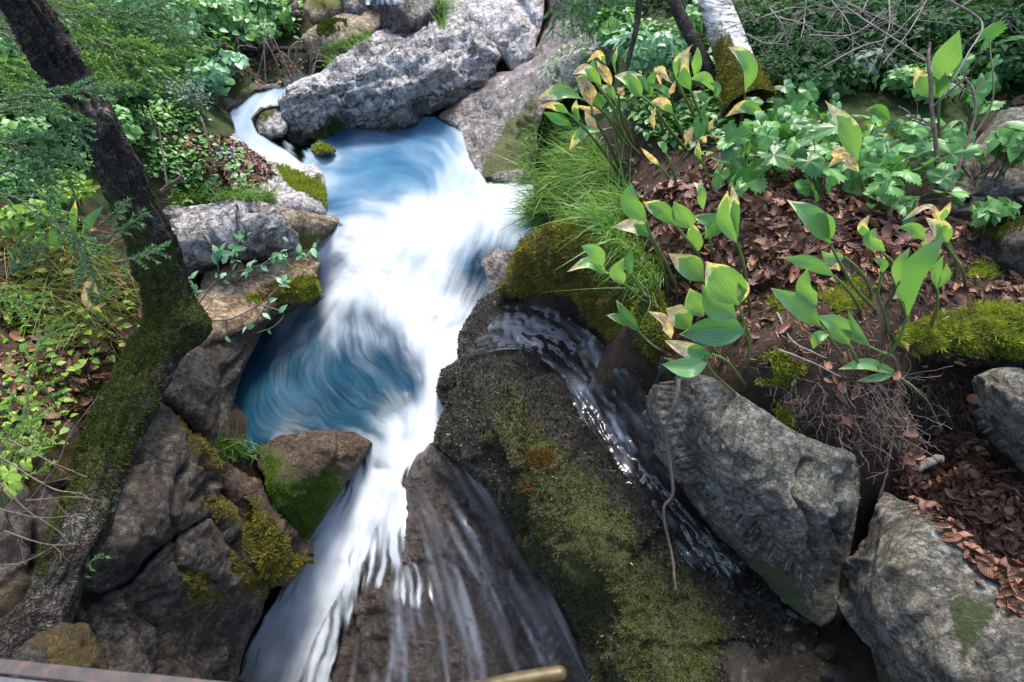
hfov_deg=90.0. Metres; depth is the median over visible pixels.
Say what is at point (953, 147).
lobed herb
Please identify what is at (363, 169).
pool
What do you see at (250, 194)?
grass
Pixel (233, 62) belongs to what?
bush
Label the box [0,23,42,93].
spruce branch
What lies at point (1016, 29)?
dead branch
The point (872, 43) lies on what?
dead branch
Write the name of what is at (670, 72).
bush
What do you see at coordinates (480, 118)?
rock slope
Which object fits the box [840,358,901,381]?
broad leaf plant
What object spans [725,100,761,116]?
broad leaf plant
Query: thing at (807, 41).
bush
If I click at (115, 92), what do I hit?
spruce branch
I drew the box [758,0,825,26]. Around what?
dead branch
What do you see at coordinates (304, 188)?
rock shelf
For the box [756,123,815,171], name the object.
lobed herb
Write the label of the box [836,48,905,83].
bush
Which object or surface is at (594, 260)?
broad leaf plant
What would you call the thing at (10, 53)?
bush
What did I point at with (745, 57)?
broad leaf plant
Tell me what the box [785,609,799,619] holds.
stone
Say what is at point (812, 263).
broad leaf plant
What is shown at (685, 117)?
undergrowth
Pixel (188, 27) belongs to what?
bush
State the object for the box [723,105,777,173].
lobed herb
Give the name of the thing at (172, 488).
crag
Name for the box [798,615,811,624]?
stone
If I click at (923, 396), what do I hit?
stalk
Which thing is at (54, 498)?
dead branch
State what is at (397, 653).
thin water sheet
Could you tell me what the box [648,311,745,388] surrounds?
broad leaf plant
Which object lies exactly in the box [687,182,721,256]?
broad leaf plant
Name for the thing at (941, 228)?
broad leaf plant
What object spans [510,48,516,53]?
stone
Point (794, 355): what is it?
root
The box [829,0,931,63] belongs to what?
dead branch
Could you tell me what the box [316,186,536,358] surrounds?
waterfall
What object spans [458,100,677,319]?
grass
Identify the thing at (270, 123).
stone
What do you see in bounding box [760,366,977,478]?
roots
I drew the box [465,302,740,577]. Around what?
trickle
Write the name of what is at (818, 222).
broad leaf plant
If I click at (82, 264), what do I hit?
spruce branch
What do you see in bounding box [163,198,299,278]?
boulder
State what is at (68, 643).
rock
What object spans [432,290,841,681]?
boulder
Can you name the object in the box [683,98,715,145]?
broad leaf plant
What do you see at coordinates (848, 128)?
broad leaf plant
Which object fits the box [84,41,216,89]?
spruce branch
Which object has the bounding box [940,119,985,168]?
lobed herb
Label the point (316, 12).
rock
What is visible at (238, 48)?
dead branch
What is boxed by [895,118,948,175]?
lobed herb
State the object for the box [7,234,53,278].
spruce branch
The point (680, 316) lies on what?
broad leaf plant
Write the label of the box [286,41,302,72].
dead branch
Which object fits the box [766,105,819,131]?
lobed herb
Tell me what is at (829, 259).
broad leaf plant
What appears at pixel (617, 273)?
broad leaf plant
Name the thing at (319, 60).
dead branch
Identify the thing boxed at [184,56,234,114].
bush
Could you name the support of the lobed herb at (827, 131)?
on the ground at (620, 348)
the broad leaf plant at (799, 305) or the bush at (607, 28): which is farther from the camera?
the bush at (607, 28)
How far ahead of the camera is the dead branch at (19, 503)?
1.50 m
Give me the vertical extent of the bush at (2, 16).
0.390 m
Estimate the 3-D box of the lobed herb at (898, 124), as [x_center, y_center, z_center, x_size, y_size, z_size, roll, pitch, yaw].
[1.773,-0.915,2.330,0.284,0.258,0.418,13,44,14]
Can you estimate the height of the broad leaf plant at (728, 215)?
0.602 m
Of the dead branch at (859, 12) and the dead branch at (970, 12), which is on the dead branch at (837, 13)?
the dead branch at (859, 12)
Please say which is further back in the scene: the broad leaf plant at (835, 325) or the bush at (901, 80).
the bush at (901, 80)
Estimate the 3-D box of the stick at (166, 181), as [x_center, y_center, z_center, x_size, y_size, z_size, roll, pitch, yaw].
[-2.184,-1.161,3.202,0.014,0.273,0.259,-8,43,-9]
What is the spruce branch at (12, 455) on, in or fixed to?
attached to the tree at (171, 331)
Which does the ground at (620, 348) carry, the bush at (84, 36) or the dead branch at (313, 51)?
the bush at (84, 36)
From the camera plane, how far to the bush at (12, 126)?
2.58 m
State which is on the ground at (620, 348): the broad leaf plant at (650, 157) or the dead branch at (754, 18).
the broad leaf plant at (650, 157)
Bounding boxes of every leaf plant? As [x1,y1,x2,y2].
[48,201,102,286]
[56,166,85,206]
[81,281,114,330]
[537,84,638,157]
[538,102,620,178]
[567,244,658,309]
[570,125,624,166]
[572,100,632,153]
[573,64,641,158]
[575,76,624,178]
[587,50,633,143]
[601,46,635,147]
[607,300,672,357]
[609,247,657,305]
[612,218,668,299]
[615,71,687,152]
[620,183,678,304]
[641,148,670,180]
[643,200,705,271]
[647,65,671,142]
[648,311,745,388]
[650,97,691,153]
[657,141,678,192]
[662,355,736,395]
[666,288,723,362]
[668,253,704,285]
[669,44,695,118]
[676,47,710,136]
[679,317,750,369]
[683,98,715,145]
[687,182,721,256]
[692,71,726,124]
[695,136,711,190]
[701,261,751,364]
[716,185,750,315]
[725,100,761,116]
[728,46,757,122]
[771,269,844,357]
[783,254,862,313]
[787,200,877,313]
[802,101,867,204]
[811,314,859,370]
[822,251,872,296]
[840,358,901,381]
[842,311,898,370]
[857,215,895,307]
[866,104,897,139]
[873,258,889,334]
[879,236,944,363]
[891,247,909,318]
[898,222,935,292]
[904,202,957,277]
[913,30,961,138]
[926,218,966,288]
[929,255,950,327]
[951,21,1008,93]
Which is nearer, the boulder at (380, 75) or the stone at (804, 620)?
the stone at (804, 620)
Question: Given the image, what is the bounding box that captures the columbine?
[216,148,233,158]
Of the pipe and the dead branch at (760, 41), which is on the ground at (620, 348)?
the pipe
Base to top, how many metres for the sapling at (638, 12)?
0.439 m
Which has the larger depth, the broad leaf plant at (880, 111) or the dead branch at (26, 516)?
the broad leaf plant at (880, 111)
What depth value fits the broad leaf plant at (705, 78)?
2.59 m
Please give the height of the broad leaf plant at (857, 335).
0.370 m
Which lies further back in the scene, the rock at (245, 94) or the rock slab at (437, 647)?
the rock at (245, 94)
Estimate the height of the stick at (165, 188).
0.132 m
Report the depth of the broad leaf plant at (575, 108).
2.97 m
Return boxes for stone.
[251,105,287,140]
[310,140,335,155]
[497,38,508,45]
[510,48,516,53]
[782,624,794,633]
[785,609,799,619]
[792,642,807,652]
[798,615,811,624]
[813,641,839,661]
[820,665,857,681]
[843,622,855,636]
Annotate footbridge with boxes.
[0,658,227,681]
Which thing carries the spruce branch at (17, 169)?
attached to the tree at (171, 331)
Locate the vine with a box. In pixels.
[971,41,994,139]
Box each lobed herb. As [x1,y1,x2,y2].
[693,115,757,182]
[711,135,785,196]
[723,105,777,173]
[739,79,793,126]
[742,110,793,172]
[751,117,813,148]
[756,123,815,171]
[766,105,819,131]
[784,150,838,203]
[786,80,820,123]
[791,93,841,154]
[801,108,874,180]
[804,101,871,158]
[804,133,883,192]
[842,161,902,211]
[858,146,915,214]
[859,115,908,162]
[862,114,934,169]
[867,133,915,179]
[872,186,969,223]
[891,153,965,206]
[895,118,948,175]
[899,136,983,189]
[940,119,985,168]
[948,72,1005,124]
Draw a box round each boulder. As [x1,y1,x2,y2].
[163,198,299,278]
[278,21,501,146]
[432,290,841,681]
[495,210,672,363]
[640,353,860,626]
[838,491,1023,681]
[936,106,1023,218]
[972,367,1023,472]
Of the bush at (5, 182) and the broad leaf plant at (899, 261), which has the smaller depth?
the broad leaf plant at (899, 261)
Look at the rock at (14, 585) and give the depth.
1.71 m
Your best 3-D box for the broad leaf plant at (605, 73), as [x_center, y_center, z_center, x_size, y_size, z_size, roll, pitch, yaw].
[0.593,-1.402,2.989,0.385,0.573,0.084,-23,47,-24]
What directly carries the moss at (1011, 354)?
on the ground at (620, 348)
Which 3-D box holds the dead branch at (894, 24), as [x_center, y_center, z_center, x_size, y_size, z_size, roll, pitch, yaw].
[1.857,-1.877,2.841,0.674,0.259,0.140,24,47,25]
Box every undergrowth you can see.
[0,0,741,204]
[0,141,793,555]
[558,0,1023,96]
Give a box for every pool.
[234,304,457,447]
[320,117,532,219]
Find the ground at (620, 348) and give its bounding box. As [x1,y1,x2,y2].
[0,0,1023,681]
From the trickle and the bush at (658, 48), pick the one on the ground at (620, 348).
the bush at (658, 48)
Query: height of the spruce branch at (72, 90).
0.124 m
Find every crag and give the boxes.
[83,518,269,681]
[84,402,241,593]
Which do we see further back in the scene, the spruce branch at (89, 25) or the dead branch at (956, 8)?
the dead branch at (956, 8)
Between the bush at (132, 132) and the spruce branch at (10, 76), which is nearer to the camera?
the spruce branch at (10, 76)
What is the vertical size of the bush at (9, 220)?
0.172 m
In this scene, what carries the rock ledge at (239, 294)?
on the rock wall
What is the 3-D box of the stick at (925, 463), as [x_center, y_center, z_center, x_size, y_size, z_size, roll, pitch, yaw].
[1.406,0.410,1.726,0.112,0.049,0.033,-11,43,-11]
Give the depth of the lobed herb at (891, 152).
2.06 m
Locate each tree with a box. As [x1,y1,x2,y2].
[0,0,212,675]
[698,0,777,117]
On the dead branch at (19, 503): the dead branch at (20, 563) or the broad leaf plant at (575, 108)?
the dead branch at (20, 563)
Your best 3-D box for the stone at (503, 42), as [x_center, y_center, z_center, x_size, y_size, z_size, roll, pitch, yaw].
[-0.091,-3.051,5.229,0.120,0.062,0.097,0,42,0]
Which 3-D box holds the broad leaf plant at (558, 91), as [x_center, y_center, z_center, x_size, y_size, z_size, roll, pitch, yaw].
[0.477,-1.245,2.958,0.670,0.462,0.103,-6,42,-7]
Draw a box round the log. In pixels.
[235,46,306,52]
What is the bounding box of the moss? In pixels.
[534,183,1000,427]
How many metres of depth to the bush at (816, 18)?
3.03 m
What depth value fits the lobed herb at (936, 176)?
1.95 m
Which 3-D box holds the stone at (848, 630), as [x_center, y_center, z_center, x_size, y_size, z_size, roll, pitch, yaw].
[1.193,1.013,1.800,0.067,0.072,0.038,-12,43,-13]
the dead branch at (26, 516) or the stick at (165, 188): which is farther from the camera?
the stick at (165, 188)
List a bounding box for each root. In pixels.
[776,312,827,358]
[778,349,840,376]
[866,431,894,499]
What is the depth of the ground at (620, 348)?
2.23 m
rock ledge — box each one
[196,249,322,346]
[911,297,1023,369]
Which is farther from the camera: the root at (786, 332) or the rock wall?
the rock wall
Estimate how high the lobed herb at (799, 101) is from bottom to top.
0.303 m
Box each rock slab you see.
[278,207,341,249]
[328,443,590,681]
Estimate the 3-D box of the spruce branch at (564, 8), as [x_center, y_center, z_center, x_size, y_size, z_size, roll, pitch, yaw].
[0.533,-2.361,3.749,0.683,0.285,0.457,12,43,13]
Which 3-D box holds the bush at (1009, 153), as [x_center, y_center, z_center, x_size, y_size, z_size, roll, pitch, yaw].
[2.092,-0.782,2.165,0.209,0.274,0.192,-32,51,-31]
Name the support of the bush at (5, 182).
on the ground at (620, 348)
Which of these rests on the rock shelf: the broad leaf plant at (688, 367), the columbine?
the columbine
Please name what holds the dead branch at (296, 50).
on the boulder at (380, 75)
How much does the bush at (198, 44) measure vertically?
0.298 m
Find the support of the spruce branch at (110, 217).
attached to the tree at (171, 331)
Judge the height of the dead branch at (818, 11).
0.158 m
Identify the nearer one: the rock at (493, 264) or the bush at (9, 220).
the bush at (9, 220)
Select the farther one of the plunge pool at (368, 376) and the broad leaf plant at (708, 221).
the plunge pool at (368, 376)
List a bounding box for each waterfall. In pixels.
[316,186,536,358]
[366,0,395,4]
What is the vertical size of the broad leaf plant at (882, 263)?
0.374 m
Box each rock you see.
[0,424,80,618]
[10,622,108,681]
[220,459,314,589]
[221,81,285,110]
[255,429,372,539]
[299,9,382,61]
[302,0,343,24]
[342,0,446,34]
[388,106,418,128]
[467,248,513,298]
[973,215,1023,273]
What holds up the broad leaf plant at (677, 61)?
on the ground at (620, 348)
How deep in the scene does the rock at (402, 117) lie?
4.78 m
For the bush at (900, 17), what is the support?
on the ground at (620, 348)
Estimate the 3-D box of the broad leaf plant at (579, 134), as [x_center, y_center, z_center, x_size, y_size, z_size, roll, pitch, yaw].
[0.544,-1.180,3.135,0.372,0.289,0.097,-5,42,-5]
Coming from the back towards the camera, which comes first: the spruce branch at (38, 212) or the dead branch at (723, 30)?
the dead branch at (723, 30)
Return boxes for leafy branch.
[188,229,320,303]
[212,273,290,341]
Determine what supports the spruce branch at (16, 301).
attached to the tree at (171, 331)
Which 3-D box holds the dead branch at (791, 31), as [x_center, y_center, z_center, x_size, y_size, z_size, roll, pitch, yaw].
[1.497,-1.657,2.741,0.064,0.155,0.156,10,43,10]
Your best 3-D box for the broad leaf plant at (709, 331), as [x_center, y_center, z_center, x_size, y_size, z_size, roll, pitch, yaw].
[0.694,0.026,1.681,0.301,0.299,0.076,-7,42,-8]
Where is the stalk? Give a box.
[900,378,942,429]
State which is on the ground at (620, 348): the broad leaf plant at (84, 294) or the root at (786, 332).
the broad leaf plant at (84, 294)
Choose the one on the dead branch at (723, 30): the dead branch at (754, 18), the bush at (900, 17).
the dead branch at (754, 18)
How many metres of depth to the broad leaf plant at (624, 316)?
2.04 m
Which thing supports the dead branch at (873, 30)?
on the bush at (900, 17)
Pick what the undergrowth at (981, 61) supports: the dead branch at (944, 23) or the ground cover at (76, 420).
the dead branch at (944, 23)
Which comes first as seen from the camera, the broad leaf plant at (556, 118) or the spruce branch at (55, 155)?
the spruce branch at (55, 155)
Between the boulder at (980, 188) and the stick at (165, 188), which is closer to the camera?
the boulder at (980, 188)
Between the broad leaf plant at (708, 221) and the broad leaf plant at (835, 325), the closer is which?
the broad leaf plant at (835, 325)
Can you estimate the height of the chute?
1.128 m
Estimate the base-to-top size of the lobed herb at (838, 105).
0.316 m
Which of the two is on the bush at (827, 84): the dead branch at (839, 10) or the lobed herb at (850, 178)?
the dead branch at (839, 10)
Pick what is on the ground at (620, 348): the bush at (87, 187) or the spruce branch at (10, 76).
the bush at (87, 187)
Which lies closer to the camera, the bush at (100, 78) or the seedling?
the seedling
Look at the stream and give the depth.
4.32 m
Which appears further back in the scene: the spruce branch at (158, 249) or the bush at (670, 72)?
the bush at (670, 72)
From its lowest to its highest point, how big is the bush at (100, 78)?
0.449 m
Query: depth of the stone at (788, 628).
1.79 m
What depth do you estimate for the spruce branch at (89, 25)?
2.06 m
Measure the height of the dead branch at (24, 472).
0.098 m
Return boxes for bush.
[0,11,58,27]
[0,37,54,107]
[0,116,72,205]
[0,165,43,199]
[0,198,68,239]
[29,111,79,144]
[36,174,99,208]
[59,13,114,57]
[78,51,129,114]
[112,104,143,141]
[115,67,169,141]
[120,0,200,44]
[149,70,214,118]
[160,33,221,67]
[168,0,245,34]
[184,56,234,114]
[207,48,249,77]
[217,12,282,45]
[239,0,294,33]
[588,5,648,49]
[602,28,692,92]
[662,56,699,103]
[674,0,708,49]
[738,0,802,45]
[750,23,876,71]
[753,50,811,85]
[782,55,879,100]
[783,0,901,43]
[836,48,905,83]
[837,0,965,49]
[880,63,966,103]
[897,0,1008,57]
[963,3,1023,46]
[966,196,1021,240]
[974,121,1023,185]
[982,35,1023,91]
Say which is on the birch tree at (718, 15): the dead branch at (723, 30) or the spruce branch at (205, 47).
the dead branch at (723, 30)
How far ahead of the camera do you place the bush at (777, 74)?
2.83 m
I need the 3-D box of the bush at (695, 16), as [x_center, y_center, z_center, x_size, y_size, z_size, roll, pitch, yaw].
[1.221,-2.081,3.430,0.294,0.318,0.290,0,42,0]
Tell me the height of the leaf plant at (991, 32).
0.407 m
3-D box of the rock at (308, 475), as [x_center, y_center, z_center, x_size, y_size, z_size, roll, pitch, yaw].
[-1.169,0.828,3.186,0.666,0.887,0.634,-23,47,-23]
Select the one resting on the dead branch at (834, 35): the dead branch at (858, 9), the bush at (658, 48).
the dead branch at (858, 9)
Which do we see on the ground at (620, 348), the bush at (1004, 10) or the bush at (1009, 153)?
the bush at (1004, 10)
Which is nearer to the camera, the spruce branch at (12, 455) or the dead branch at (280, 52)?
the spruce branch at (12, 455)
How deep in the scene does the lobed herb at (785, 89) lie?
2.48 m
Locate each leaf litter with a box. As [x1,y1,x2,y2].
[0,31,1023,436]
[584,150,1023,617]
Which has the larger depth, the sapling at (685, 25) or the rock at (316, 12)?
the rock at (316, 12)
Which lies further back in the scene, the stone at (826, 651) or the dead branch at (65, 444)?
the stone at (826, 651)
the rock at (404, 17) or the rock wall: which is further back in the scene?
the rock at (404, 17)
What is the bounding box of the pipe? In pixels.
[472,665,566,681]
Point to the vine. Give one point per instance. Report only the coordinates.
(990, 107)
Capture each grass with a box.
[0,206,140,375]
[162,0,763,463]
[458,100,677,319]
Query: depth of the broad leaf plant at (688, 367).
1.50 m
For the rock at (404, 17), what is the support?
on the ground at (620, 348)
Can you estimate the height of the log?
0.133 m
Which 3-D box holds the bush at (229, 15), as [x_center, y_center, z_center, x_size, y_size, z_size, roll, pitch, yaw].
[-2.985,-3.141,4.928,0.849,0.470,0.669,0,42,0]
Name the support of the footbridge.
on the ground at (620, 348)
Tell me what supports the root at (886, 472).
hanging from the ground at (620, 348)
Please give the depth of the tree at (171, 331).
1.89 m
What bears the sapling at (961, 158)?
on the ground at (620, 348)
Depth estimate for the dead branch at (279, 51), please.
4.87 m
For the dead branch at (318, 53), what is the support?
on the stream head
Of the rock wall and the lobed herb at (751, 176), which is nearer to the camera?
the lobed herb at (751, 176)
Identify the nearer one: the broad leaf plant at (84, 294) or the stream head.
the broad leaf plant at (84, 294)
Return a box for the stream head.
[256,76,302,92]
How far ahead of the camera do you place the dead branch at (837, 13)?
2.83 m
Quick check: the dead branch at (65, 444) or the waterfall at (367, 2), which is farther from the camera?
the waterfall at (367, 2)
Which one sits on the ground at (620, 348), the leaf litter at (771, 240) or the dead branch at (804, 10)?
the leaf litter at (771, 240)
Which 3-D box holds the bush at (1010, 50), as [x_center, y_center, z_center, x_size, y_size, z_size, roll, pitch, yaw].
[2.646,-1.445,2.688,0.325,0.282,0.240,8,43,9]
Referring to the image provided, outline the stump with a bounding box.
[290,0,301,18]
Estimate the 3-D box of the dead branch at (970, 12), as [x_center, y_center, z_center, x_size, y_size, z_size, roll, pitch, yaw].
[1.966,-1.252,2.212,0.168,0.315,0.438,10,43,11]
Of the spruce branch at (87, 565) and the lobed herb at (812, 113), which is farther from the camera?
the lobed herb at (812, 113)
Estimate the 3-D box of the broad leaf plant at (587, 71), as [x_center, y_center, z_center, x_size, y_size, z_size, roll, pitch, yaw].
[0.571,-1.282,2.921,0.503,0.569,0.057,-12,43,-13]
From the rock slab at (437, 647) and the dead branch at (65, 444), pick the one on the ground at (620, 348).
the rock slab at (437, 647)
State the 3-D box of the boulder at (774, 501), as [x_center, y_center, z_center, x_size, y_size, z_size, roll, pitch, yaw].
[0.939,0.542,2.091,1.112,1.141,0.792,32,51,30]
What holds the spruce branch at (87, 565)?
attached to the tree at (171, 331)
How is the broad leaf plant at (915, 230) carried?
on the ground at (620, 348)
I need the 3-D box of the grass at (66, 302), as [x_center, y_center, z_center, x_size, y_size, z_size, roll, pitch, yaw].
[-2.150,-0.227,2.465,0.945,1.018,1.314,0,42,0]
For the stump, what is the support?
on the ground at (620, 348)
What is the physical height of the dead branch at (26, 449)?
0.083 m
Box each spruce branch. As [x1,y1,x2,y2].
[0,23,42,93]
[0,55,61,127]
[0,73,144,126]
[0,97,96,159]
[0,120,94,200]
[0,151,84,221]
[0,185,95,257]
[0,283,54,326]
[0,315,74,490]
[0,406,54,461]
[0,434,34,478]
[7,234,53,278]
[46,0,179,96]
[58,0,203,52]
[58,0,218,88]
[65,226,125,312]
[73,0,191,69]
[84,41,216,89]
[84,553,109,577]
[99,197,130,225]
[103,69,196,101]
[108,207,152,237]
[111,240,170,273]
[206,174,221,199]
[542,0,630,46]
[567,0,646,31]
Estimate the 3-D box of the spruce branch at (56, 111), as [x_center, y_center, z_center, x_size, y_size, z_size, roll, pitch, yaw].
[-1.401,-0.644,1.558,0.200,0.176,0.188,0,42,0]
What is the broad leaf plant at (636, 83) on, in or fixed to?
on the ground at (620, 348)
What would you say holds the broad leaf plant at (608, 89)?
on the ground at (620, 348)
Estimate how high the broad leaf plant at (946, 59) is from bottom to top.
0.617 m
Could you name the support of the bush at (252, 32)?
on the ground at (620, 348)
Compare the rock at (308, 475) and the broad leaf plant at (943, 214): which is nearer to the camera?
the broad leaf plant at (943, 214)
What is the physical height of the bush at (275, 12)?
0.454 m
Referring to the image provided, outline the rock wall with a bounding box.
[162,289,320,455]
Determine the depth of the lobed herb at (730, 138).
2.08 m
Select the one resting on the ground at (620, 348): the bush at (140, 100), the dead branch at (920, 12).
the bush at (140, 100)
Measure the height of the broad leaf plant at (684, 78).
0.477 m
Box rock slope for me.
[437,0,620,184]
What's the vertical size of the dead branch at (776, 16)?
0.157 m
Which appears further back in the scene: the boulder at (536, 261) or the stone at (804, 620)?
the boulder at (536, 261)
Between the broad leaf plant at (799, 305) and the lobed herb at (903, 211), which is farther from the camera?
the lobed herb at (903, 211)
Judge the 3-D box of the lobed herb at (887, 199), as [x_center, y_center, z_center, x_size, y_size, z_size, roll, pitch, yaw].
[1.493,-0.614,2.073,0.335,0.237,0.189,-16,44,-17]
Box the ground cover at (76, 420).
[0,98,176,427]
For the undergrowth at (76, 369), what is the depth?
2.32 m
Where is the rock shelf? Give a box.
[218,133,327,214]
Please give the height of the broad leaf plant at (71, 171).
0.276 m
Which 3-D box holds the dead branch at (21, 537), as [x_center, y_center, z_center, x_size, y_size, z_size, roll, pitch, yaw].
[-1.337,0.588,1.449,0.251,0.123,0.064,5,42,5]
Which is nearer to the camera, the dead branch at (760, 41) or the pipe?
the pipe
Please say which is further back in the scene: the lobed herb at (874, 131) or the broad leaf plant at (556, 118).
the broad leaf plant at (556, 118)
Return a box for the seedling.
[0,457,32,521]
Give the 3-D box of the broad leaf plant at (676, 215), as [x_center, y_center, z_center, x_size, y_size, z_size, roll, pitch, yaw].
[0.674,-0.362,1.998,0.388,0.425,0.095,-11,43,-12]
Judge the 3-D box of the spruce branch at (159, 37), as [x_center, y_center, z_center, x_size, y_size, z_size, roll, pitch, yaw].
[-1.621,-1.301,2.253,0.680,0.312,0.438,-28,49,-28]
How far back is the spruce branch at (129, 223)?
1.79 m
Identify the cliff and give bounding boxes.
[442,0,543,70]
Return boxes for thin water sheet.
[350,472,587,681]
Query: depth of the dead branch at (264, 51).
4.82 m
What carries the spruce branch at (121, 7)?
attached to the spruce branch at (159, 37)
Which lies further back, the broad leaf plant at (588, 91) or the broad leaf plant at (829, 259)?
the broad leaf plant at (588, 91)
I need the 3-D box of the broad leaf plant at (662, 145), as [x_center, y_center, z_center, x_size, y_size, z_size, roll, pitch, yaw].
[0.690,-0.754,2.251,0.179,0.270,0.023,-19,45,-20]
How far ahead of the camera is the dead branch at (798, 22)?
2.73 m
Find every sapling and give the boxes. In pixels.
[623,0,642,71]
[667,0,716,93]
[895,42,972,188]
[946,72,986,191]
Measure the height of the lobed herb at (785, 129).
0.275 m
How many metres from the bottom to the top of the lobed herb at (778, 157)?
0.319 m
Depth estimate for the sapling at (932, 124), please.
1.98 m
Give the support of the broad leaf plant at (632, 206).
on the ground at (620, 348)
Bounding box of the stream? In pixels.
[231,88,319,169]
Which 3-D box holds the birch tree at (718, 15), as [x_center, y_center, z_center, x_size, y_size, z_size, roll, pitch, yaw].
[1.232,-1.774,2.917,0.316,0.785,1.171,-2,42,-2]
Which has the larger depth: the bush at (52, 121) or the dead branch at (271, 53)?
the dead branch at (271, 53)
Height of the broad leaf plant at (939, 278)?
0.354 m
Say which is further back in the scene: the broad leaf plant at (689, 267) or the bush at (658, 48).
the bush at (658, 48)
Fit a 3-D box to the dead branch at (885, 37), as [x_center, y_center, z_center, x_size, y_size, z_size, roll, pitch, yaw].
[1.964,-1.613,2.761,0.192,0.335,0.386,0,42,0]
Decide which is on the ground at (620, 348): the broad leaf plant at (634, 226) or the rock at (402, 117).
the broad leaf plant at (634, 226)
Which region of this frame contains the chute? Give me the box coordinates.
[238,391,443,681]
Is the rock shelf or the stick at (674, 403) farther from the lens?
the rock shelf
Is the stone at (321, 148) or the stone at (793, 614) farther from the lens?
the stone at (321, 148)
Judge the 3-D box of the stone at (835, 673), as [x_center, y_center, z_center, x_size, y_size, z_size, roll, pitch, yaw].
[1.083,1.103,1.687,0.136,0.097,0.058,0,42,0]
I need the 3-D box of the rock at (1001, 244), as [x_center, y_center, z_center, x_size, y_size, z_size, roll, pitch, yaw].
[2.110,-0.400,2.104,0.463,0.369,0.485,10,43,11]
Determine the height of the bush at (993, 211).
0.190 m
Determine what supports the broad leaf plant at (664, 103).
on the ground at (620, 348)
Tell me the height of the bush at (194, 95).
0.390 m
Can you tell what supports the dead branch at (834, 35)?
on the undergrowth at (981, 61)
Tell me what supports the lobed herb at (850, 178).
on the ground at (620, 348)
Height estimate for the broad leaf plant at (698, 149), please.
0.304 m
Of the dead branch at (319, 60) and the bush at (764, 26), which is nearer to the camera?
the bush at (764, 26)
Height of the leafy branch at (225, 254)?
0.343 m
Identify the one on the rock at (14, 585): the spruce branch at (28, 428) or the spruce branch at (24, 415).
the spruce branch at (24, 415)
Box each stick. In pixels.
[158,126,167,183]
[160,167,186,192]
[200,116,213,174]
[662,378,680,589]
[914,454,945,472]
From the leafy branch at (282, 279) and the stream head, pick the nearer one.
the leafy branch at (282, 279)
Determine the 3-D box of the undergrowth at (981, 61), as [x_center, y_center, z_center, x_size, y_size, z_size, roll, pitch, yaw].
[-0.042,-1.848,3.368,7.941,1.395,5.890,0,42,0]
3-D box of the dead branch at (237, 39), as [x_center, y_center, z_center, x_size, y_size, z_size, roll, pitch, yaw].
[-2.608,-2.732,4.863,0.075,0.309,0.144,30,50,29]
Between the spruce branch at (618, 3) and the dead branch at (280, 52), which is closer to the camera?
the spruce branch at (618, 3)
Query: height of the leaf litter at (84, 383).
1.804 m
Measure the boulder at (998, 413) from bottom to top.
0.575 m
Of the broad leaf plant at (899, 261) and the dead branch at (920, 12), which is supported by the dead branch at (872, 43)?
the dead branch at (920, 12)
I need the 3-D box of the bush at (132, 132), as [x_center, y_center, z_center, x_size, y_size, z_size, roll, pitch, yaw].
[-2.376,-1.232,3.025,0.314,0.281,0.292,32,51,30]
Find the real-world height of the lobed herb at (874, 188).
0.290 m
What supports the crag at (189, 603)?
on the ground at (620, 348)
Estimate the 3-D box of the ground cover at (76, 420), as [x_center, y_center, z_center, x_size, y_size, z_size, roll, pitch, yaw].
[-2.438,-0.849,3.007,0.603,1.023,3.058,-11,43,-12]
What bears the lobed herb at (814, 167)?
on the ground at (620, 348)
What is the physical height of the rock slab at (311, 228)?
0.372 m
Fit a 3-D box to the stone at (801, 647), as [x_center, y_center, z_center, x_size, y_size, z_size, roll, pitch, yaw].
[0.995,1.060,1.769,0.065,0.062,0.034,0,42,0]
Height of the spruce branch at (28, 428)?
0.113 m
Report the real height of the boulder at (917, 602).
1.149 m
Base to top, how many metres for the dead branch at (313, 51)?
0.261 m
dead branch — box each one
[0,456,96,509]
[0,482,66,579]
[0,504,86,525]
[0,539,65,579]
[4,530,74,564]
[7,439,86,480]
[25,381,98,504]
[25,494,107,516]
[234,35,238,50]
[237,44,256,52]
[255,41,280,73]
[257,36,273,76]
[261,26,273,81]
[265,34,290,78]
[275,51,301,75]
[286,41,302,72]
[291,43,297,81]
[309,36,318,73]
[310,58,328,74]
[312,43,321,65]
[312,49,320,74]
[692,17,761,43]
[739,5,758,23]
[746,30,788,54]
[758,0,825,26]
[769,8,792,46]
[774,0,860,25]
[779,17,848,52]
[785,0,818,40]
[785,13,796,50]
[808,3,900,63]
[814,0,868,14]
[821,0,850,29]
[822,0,868,63]
[823,0,923,71]
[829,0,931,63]
[840,0,873,19]
[843,0,906,32]
[847,2,894,51]
[856,0,908,74]
[882,0,939,63]
[912,1,970,42]
[939,0,971,20]
[941,0,983,100]
[961,4,1022,44]
[991,7,1023,34]
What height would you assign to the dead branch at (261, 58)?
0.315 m
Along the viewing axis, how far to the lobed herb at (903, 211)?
2.01 m
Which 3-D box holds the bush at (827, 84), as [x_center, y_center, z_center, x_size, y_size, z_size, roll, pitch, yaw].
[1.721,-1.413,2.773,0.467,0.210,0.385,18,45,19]
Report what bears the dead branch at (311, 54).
on the stream head
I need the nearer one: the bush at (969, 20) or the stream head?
the bush at (969, 20)
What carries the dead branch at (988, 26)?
on the ground at (620, 348)
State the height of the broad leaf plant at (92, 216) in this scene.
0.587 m
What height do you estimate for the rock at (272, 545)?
1.030 m

